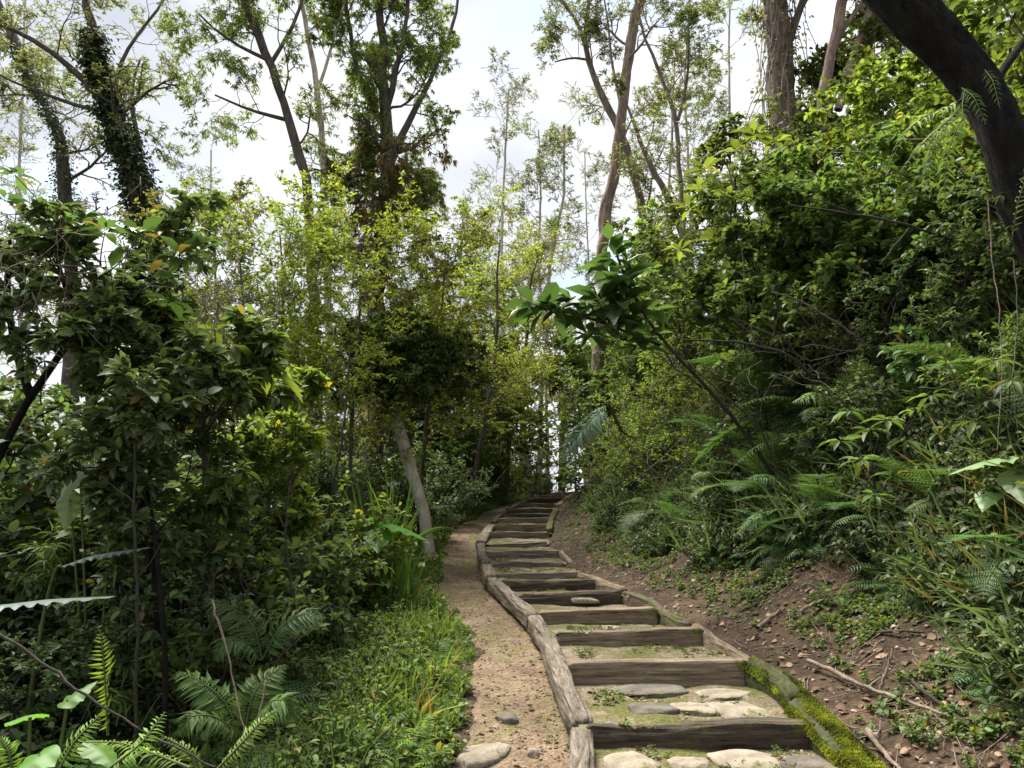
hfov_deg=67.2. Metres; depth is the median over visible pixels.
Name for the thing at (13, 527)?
leaved shrub
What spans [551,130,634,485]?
slender tree
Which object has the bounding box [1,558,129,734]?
leaved shrub
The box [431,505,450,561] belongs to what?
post
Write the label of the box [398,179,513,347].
slender tree
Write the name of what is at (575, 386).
background tree
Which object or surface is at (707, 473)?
fern
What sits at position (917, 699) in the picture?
gravel
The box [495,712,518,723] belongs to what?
stone
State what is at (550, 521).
edge timber
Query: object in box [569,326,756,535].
hanging root mass
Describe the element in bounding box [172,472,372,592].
dark leafy shrub
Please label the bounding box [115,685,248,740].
fern
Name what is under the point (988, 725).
herbs
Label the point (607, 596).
timber step
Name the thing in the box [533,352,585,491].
thin trunk
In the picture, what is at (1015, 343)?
hanging vine
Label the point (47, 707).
fern
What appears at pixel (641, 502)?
fern
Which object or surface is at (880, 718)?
twigs
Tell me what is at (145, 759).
undergrowth
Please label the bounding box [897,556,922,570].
fern
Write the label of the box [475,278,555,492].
background tree
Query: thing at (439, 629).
grass
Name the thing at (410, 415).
background tree
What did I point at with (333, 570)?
dark leafy shrub
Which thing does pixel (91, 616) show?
leafy shrub
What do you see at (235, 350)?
leaved sapling
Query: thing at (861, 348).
leaved shrub
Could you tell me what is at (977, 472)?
leafy shrub
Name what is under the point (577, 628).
weeds
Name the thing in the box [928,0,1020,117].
leafy tree
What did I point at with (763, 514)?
fern
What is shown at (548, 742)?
weeds
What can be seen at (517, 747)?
gravel
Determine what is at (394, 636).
herbs
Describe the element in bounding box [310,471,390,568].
bamboo like shrub
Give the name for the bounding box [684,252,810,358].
leafy shrub
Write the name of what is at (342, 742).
weeds
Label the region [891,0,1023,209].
leafy tree
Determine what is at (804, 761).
stone
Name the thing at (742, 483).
fern
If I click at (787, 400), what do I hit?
fern
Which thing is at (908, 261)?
dark leafy shrub
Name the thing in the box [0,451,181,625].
bright leafy shrub
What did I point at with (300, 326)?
airy tree
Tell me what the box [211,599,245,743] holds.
fallen stick
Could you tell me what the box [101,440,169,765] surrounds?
bare stem
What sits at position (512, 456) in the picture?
bright leafy shrub
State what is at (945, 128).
climbing fern
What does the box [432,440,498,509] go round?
dark leafy shrub
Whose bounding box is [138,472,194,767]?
bare stem
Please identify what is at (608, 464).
bright leafy shrub
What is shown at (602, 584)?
edge timber
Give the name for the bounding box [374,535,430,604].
tall grass clump
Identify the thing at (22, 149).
slender tree
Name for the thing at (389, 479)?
background tree
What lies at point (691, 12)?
slim tree
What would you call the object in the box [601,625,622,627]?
stone
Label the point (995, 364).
broad leaved sapling
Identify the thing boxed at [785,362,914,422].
fern
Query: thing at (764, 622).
fallen stick
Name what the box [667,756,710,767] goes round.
stone
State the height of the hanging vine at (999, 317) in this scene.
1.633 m
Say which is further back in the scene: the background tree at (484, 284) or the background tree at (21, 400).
the background tree at (484, 284)
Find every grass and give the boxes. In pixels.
[199,491,527,767]
[329,495,531,765]
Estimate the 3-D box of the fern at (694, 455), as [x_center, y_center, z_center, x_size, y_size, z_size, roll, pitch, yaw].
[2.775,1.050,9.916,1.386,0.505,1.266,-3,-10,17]
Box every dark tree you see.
[0,187,237,481]
[27,286,255,744]
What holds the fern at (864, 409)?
on the ground at (891, 741)
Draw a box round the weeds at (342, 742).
[172,490,523,767]
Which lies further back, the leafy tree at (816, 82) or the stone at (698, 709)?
the leafy tree at (816, 82)
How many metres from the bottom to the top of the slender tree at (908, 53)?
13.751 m
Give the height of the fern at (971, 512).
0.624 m
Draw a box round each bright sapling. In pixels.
[104,285,308,644]
[220,363,371,620]
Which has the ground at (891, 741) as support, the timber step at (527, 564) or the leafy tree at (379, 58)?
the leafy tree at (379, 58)
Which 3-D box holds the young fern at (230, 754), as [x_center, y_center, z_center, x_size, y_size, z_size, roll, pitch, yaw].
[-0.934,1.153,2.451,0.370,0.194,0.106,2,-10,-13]
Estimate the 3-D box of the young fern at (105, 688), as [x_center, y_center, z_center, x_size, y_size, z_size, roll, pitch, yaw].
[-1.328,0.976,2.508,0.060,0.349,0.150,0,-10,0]
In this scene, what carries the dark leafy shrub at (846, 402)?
on the ground at (891, 741)
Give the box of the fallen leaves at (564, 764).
[426,497,568,767]
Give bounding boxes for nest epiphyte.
[543,214,562,233]
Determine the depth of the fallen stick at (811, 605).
5.43 m
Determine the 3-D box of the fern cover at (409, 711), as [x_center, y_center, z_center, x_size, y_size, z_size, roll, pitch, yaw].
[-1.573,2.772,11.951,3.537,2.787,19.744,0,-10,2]
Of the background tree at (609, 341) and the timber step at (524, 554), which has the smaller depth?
the timber step at (524, 554)
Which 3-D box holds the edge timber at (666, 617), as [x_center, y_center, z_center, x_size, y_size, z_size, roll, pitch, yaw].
[1.262,2.021,6.732,0.131,0.280,1.622,2,-10,-10]
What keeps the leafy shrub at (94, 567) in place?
on the ground at (891, 741)
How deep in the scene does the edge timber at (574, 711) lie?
4.61 m
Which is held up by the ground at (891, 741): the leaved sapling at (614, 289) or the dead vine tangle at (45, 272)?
the leaved sapling at (614, 289)
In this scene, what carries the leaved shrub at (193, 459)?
on the ground at (891, 741)
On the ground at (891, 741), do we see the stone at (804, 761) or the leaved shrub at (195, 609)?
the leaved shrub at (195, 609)
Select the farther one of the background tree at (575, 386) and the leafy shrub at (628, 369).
the background tree at (575, 386)
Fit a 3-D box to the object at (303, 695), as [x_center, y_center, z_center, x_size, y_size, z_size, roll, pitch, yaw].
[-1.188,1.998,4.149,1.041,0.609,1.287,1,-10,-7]
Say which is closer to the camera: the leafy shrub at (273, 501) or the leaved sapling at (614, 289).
the leaved sapling at (614, 289)
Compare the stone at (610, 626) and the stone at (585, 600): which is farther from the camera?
the stone at (585, 600)
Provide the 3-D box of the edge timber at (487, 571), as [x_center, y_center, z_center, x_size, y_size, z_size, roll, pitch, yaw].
[-0.277,2.223,8.944,0.151,0.217,1.112,1,-10,-5]
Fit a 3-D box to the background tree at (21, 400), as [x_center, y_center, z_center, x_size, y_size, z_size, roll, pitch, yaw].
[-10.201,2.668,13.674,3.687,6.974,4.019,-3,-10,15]
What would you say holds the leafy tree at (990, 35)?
on the ground at (891, 741)
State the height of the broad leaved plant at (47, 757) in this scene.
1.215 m
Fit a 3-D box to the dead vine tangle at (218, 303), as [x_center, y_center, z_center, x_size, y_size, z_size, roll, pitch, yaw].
[-2.167,-0.499,5.760,1.176,1.149,1.007,4,-11,-22]
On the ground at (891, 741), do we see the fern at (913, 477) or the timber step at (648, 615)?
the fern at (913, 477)
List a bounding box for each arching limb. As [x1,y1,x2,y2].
[682,318,835,420]
[690,365,783,484]
[770,291,890,375]
[789,197,1012,285]
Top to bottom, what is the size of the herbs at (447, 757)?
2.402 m
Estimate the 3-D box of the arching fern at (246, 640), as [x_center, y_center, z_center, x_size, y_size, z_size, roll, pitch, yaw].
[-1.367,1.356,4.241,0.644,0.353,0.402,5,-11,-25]
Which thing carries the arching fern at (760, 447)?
on the ground at (891, 741)
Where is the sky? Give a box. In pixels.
[0,0,1020,518]
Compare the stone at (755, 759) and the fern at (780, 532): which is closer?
the stone at (755, 759)
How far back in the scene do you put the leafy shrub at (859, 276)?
7.00 m
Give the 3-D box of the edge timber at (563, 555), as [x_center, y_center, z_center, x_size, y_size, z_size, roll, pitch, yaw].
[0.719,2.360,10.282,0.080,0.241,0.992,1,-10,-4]
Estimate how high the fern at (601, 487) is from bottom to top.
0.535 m
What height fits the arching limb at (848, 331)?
0.870 m
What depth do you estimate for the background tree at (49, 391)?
17.99 m
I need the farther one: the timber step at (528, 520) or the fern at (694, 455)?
the timber step at (528, 520)
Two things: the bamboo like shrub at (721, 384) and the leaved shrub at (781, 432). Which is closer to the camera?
the leaved shrub at (781, 432)
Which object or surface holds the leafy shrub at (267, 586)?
on the ground at (891, 741)
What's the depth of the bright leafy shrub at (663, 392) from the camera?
12.75 m
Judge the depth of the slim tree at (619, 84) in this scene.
17.15 m
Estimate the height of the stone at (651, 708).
0.068 m
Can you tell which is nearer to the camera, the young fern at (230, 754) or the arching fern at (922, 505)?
the young fern at (230, 754)
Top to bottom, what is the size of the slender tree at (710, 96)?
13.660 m
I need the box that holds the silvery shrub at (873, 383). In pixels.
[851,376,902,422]
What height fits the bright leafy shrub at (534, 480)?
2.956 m
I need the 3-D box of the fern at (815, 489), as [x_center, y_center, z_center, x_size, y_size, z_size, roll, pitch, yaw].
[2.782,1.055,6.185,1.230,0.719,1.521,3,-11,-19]
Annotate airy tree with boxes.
[94,175,294,464]
[122,177,387,530]
[189,156,396,494]
[239,167,478,512]
[317,200,535,542]
[414,174,570,516]
[479,207,586,502]
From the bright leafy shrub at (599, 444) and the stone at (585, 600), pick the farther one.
the bright leafy shrub at (599, 444)
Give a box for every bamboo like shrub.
[0,517,179,754]
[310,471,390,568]
[682,365,750,442]
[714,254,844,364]
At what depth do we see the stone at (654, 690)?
4.54 m
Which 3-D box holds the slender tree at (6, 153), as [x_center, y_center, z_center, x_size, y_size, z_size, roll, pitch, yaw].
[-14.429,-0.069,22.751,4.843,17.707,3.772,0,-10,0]
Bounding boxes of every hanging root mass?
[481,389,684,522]
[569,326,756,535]
[670,277,922,455]
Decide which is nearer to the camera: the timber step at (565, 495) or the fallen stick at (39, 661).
the fallen stick at (39, 661)
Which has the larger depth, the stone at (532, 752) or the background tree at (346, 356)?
the background tree at (346, 356)
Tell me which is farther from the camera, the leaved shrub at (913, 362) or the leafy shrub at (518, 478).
the leafy shrub at (518, 478)
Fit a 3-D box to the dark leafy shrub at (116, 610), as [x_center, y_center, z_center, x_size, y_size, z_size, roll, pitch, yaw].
[-2.274,1.624,4.743,1.438,1.482,1.510,1,-10,-6]
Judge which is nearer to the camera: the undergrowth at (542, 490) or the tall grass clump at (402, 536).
the tall grass clump at (402, 536)
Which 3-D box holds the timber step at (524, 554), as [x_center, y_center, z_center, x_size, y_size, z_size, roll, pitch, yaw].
[0.150,2.421,10.800,1.110,0.191,0.145,0,-10,0]
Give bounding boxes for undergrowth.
[47,501,451,767]
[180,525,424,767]
[508,474,560,496]
[575,248,1023,705]
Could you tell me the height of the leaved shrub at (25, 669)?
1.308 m
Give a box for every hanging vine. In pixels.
[737,239,744,399]
[987,200,1002,449]
[1011,260,1019,446]
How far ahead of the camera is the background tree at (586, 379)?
20.36 m
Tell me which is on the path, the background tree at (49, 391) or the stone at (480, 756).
the stone at (480, 756)
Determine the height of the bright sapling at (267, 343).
3.247 m
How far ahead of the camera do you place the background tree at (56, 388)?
14.50 m
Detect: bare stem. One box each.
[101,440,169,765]
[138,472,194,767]
[275,480,319,688]
[320,350,361,589]
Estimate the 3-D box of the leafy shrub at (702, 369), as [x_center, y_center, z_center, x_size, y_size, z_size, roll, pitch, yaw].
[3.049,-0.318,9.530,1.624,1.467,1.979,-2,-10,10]
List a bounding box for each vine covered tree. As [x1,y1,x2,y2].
[0,0,152,462]
[0,0,192,345]
[739,0,819,232]
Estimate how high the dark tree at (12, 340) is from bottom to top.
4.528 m
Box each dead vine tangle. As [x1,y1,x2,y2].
[0,176,214,397]
[155,244,310,343]
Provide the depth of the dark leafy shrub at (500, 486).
18.31 m
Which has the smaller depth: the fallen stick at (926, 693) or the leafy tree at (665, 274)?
the fallen stick at (926, 693)
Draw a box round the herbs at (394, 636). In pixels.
[275,495,510,726]
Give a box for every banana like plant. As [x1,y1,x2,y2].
[0,596,114,610]
[18,547,149,764]
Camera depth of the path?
5.14 m
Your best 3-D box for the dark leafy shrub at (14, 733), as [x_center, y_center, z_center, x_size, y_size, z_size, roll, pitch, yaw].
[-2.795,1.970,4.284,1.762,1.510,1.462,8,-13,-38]
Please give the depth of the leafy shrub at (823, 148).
8.38 m
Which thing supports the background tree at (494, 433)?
on the ground at (891, 741)
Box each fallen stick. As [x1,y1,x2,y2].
[0,633,215,767]
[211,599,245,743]
[252,680,266,743]
[755,607,785,630]
[799,599,828,612]
[806,658,949,715]
[862,629,924,635]
[864,727,900,767]
[878,644,893,688]
[911,680,977,726]
[924,713,929,749]
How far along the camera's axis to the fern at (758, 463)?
7.44 m
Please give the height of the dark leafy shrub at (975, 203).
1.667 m
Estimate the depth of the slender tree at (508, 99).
25.94 m
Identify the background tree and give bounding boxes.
[0,394,36,452]
[4,384,55,416]
[12,382,93,463]
[195,334,322,504]
[222,403,396,529]
[301,347,422,502]
[324,390,486,508]
[333,281,425,488]
[359,336,517,498]
[393,256,577,496]
[419,374,546,500]
[430,323,557,496]
[441,273,511,454]
[465,275,573,493]
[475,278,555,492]
[542,313,678,497]
[546,309,665,449]
[559,337,639,452]
[605,277,694,454]
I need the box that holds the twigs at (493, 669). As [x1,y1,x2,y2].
[404,497,568,763]
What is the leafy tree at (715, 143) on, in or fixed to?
on the ground at (891, 741)
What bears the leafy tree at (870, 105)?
on the ground at (891, 741)
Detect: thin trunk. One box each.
[507,359,544,496]
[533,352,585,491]
[548,350,580,490]
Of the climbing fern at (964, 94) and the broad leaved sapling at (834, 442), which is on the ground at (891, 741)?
the broad leaved sapling at (834, 442)
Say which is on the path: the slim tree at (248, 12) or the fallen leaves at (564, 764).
the fallen leaves at (564, 764)
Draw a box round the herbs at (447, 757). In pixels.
[375,495,528,767]
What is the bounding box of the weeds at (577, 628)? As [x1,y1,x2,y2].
[493,494,809,767]
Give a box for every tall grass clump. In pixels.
[321,462,454,597]
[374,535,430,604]
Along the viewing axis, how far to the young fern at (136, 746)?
2.22 m
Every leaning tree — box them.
[323,299,495,562]
[861,0,1023,268]
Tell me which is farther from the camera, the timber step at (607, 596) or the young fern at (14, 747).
the timber step at (607, 596)
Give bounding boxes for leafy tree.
[315,0,461,505]
[602,111,791,345]
[621,198,744,393]
[637,145,858,438]
[713,129,936,352]
[721,42,910,228]
[728,37,873,266]
[804,51,1015,247]
[839,9,999,124]
[863,148,1023,316]
[881,0,1020,124]
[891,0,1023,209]
[913,34,1023,281]
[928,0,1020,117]
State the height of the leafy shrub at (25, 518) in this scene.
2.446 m
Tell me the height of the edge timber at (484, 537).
0.408 m
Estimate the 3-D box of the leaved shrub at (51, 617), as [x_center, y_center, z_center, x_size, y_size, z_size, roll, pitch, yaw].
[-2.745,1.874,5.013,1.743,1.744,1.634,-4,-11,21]
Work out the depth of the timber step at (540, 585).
8.06 m
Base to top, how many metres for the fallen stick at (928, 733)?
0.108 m
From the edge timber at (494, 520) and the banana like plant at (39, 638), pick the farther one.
the edge timber at (494, 520)
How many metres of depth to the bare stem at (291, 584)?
4.93 m
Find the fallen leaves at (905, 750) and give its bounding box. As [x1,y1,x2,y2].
[552,486,1023,767]
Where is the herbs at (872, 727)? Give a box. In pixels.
[553,498,1002,746]
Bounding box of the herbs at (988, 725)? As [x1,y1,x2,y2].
[562,474,1023,767]
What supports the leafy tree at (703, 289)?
on the ground at (891, 741)
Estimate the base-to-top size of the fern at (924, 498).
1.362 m
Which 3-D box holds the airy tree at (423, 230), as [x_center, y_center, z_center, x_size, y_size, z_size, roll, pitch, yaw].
[-2.247,0.096,10.883,3.518,5.622,3.024,0,-10,0]
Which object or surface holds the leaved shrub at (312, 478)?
on the ground at (891, 741)
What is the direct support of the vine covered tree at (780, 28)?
on the ground at (891, 741)
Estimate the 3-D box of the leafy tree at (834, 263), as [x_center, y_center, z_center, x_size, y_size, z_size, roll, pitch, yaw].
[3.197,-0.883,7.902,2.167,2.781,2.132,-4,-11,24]
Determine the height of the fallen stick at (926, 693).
0.124 m
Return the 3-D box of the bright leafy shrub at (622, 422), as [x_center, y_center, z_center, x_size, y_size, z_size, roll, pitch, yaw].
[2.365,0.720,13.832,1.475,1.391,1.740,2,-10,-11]
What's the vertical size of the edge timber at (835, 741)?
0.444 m
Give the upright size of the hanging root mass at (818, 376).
1.714 m
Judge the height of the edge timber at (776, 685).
0.297 m
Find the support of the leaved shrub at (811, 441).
on the ground at (891, 741)
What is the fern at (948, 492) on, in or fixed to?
on the ground at (891, 741)
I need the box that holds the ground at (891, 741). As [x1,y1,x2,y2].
[386,493,1023,767]
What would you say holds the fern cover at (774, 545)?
on the ground at (891, 741)
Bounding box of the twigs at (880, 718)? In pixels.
[546,493,1023,767]
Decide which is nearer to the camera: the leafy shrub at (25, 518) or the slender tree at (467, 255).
the leafy shrub at (25, 518)
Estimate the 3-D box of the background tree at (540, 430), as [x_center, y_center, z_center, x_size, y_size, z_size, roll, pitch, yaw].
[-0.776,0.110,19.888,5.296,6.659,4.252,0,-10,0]
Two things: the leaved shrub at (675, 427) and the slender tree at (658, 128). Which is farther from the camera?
the slender tree at (658, 128)
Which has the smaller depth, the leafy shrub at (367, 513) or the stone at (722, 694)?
the stone at (722, 694)
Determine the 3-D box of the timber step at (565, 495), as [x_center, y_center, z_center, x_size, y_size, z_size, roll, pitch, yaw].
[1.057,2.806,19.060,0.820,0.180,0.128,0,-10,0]
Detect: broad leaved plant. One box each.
[4,681,117,767]
[56,451,115,737]
[331,518,428,601]
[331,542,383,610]
[949,452,1023,511]
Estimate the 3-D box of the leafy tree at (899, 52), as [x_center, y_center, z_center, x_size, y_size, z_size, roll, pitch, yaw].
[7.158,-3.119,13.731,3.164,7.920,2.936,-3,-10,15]
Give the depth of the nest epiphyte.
25.15 m
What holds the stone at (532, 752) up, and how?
on the path
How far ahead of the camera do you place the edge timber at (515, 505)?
16.55 m
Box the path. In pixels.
[423,505,569,767]
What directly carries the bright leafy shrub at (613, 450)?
on the ground at (891, 741)
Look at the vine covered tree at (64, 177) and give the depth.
17.13 m
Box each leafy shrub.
[0,372,264,582]
[0,428,172,670]
[0,444,253,518]
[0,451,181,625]
[0,463,257,728]
[0,558,58,721]
[0,602,147,767]
[25,478,316,688]
[37,529,269,730]
[37,554,269,722]
[55,472,394,675]
[90,570,344,753]
[168,534,374,657]
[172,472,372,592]
[177,428,438,617]
[190,456,279,504]
[253,507,372,541]
[258,446,381,541]
[317,536,354,589]
[326,440,463,537]
[347,422,472,519]
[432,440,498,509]
[462,434,531,495]
[462,458,505,501]
[489,426,533,482]
[497,468,530,494]
[504,426,558,495]
[515,458,570,496]
[547,386,643,456]
[551,422,606,470]
[580,449,611,485]
[583,363,688,431]
[583,421,623,461]
[588,415,645,486]
[590,390,715,489]
[590,404,663,483]
[602,391,648,448]
[604,336,699,401]
[607,355,717,432]
[612,392,701,472]
[629,322,755,392]
[635,303,709,377]
[665,264,774,359]
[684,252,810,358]
[688,318,797,396]
[701,374,797,450]
[743,199,866,305]
[747,301,861,419]
[750,176,907,308]
[760,280,920,393]
[787,127,982,218]
[804,236,935,326]
[807,355,926,454]
[813,176,1011,323]
[836,79,1023,248]
[849,121,1005,269]
[885,202,1023,352]
[912,162,1023,326]
[915,307,1023,408]
[943,431,1023,527]
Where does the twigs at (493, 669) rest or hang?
on the ground at (891, 741)
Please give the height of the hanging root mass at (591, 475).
2.425 m
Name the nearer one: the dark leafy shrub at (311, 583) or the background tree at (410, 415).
the dark leafy shrub at (311, 583)
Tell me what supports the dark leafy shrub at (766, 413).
on the ground at (891, 741)
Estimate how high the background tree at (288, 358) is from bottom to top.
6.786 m
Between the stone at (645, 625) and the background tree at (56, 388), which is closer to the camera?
the stone at (645, 625)
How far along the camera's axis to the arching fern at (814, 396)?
6.27 m
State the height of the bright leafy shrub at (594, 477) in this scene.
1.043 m
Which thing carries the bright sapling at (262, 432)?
on the ground at (891, 741)
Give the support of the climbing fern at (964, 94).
attached to the leaning tree at (939, 41)
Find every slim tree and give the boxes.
[152,0,353,486]
[288,0,356,478]
[600,70,700,271]
[606,0,735,378]
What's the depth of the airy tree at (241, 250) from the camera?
8.75 m
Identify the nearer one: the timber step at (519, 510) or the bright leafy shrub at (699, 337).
the bright leafy shrub at (699, 337)
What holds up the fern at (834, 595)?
on the ground at (891, 741)
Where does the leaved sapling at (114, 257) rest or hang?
on the ground at (891, 741)
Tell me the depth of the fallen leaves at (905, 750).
4.59 m
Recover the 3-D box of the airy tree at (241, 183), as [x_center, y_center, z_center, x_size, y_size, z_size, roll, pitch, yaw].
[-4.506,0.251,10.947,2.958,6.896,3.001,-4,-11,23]
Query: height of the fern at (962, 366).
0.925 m
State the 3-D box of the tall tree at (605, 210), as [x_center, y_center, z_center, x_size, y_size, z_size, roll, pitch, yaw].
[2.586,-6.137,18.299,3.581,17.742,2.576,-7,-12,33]
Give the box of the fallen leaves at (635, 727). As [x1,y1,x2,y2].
[493,494,814,767]
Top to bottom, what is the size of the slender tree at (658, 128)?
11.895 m
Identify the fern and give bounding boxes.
[0,736,24,767]
[1,697,133,732]
[59,712,190,767]
[61,732,157,767]
[89,630,114,735]
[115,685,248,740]
[160,708,280,767]
[174,665,299,741]
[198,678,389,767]
[203,597,326,665]
[557,405,634,463]
[580,479,616,492]
[612,491,680,532]
[652,500,692,521]
[667,410,756,452]
[674,442,717,484]
[674,469,719,491]
[686,351,843,468]
[688,467,778,533]
[699,432,810,477]
[730,431,792,469]
[730,506,786,540]
[731,469,861,538]
[739,395,845,428]
[742,466,836,533]
[748,466,905,545]
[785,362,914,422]
[792,392,882,429]
[799,582,857,606]
[811,504,889,542]
[823,364,913,422]
[859,454,967,497]
[863,471,994,525]
[867,308,1023,444]
[886,102,968,210]
[893,464,1005,510]
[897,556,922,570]
[903,499,946,556]
[945,507,1023,598]
[958,69,1023,239]
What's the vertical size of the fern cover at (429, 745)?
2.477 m
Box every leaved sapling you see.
[0,165,221,740]
[135,323,302,670]
[504,224,774,476]
[661,118,793,397]
[817,388,958,522]
[939,354,1023,543]
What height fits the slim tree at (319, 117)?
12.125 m
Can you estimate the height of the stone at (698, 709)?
0.067 m
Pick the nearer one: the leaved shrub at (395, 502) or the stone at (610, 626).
the stone at (610, 626)
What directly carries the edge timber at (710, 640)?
on the ground at (891, 741)
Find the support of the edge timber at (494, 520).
on the ground at (891, 741)
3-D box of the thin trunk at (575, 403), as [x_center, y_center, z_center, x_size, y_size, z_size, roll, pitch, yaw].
[1.965,1.424,28.180,1.802,6.321,1.282,0,-10,0]
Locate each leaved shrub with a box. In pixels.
[0,366,335,642]
[0,404,353,654]
[0,411,89,488]
[0,455,284,646]
[0,540,178,755]
[0,607,204,767]
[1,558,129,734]
[76,552,311,707]
[259,455,342,523]
[267,551,341,628]
[304,469,397,526]
[332,488,408,543]
[423,451,499,526]
[427,500,464,540]
[568,454,587,485]
[600,431,623,456]
[637,395,686,430]
[641,398,704,477]
[763,412,836,481]
[775,406,869,471]
[819,267,946,394]
[876,301,978,402]
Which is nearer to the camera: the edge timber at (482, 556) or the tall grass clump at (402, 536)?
the tall grass clump at (402, 536)
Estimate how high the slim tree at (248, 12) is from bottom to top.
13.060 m
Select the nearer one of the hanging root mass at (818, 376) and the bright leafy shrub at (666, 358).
the hanging root mass at (818, 376)
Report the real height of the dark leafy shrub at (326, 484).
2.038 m
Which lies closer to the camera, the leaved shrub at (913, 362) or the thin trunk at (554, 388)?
the leaved shrub at (913, 362)
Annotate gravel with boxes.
[436,498,567,767]
[493,498,810,757]
[550,499,1010,764]
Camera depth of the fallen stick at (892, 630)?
4.55 m
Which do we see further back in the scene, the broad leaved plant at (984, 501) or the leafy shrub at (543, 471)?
the leafy shrub at (543, 471)
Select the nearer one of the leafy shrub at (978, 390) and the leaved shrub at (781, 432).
the leafy shrub at (978, 390)
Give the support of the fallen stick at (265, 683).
on the undergrowth at (373, 637)
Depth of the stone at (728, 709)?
4.17 m
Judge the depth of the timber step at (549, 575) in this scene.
8.66 m
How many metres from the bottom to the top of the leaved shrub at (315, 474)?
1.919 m
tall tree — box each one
[530,0,692,345]
[570,0,682,482]
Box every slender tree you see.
[0,0,89,461]
[0,88,62,422]
[161,120,243,342]
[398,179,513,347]
[415,221,489,494]
[452,45,539,395]
[493,81,597,491]
[503,117,579,494]
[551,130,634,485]
[625,45,704,250]
[641,0,735,249]
[688,0,768,212]
[848,0,932,198]
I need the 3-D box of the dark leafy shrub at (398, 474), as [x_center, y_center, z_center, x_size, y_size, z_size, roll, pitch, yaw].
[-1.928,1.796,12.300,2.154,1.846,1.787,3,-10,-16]
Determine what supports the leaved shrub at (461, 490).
on the ground at (891, 741)
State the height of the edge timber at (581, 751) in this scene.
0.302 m
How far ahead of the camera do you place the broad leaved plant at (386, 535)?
7.39 m
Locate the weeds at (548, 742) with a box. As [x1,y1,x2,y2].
[469,522,569,756]
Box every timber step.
[486,532,549,538]
[486,550,560,558]
[488,541,546,547]
[489,524,546,531]
[490,561,563,567]
[496,571,582,579]
[497,518,547,523]
[501,579,595,597]
[503,514,549,517]
[507,508,552,513]
[511,504,554,507]
[521,589,620,605]
[528,497,563,502]
[537,606,658,624]
[538,494,569,496]
[550,491,578,494]
[555,626,703,646]
[566,658,748,686]
[585,717,815,750]
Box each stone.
[457,742,510,767]
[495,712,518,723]
[526,748,539,757]
[570,597,599,603]
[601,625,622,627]
[603,751,660,767]
[616,683,688,698]
[619,624,651,626]
[628,702,679,714]
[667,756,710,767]
[670,702,716,716]
[695,688,750,700]
[704,701,772,717]
[706,749,780,767]
[779,755,832,767]
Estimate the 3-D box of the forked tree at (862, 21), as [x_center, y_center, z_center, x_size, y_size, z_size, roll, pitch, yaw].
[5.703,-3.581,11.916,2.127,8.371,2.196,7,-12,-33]
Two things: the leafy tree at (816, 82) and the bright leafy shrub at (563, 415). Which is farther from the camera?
the bright leafy shrub at (563, 415)
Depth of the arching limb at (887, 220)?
6.13 m
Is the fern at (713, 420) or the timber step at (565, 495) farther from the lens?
the timber step at (565, 495)
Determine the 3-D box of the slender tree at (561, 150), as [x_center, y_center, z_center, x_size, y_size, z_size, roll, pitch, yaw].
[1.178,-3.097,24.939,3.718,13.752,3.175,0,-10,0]
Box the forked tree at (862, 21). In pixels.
[796,0,901,158]
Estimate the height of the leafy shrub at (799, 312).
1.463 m
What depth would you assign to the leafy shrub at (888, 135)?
6.91 m
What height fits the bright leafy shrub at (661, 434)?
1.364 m
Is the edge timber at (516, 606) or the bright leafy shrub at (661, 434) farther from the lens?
the bright leafy shrub at (661, 434)
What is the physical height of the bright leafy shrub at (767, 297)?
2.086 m
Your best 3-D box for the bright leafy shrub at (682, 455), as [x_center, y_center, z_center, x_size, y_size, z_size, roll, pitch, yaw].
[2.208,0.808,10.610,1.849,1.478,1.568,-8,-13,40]
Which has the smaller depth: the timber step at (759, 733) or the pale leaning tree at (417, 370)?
the timber step at (759, 733)
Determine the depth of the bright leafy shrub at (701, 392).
11.76 m
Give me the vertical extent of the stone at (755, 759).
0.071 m
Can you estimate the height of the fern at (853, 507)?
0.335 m
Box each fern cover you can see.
[239,492,518,767]
[366,495,528,767]
[584,324,1023,709]
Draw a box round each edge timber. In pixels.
[476,525,494,550]
[476,543,489,568]
[480,564,496,588]
[487,577,537,629]
[490,510,508,523]
[505,500,529,509]
[527,615,591,737]
[546,508,558,535]
[554,493,574,507]
[559,550,572,563]
[569,727,594,767]
[577,572,626,593]
[622,591,694,626]
[691,623,749,658]
[739,655,810,706]
[780,693,887,767]

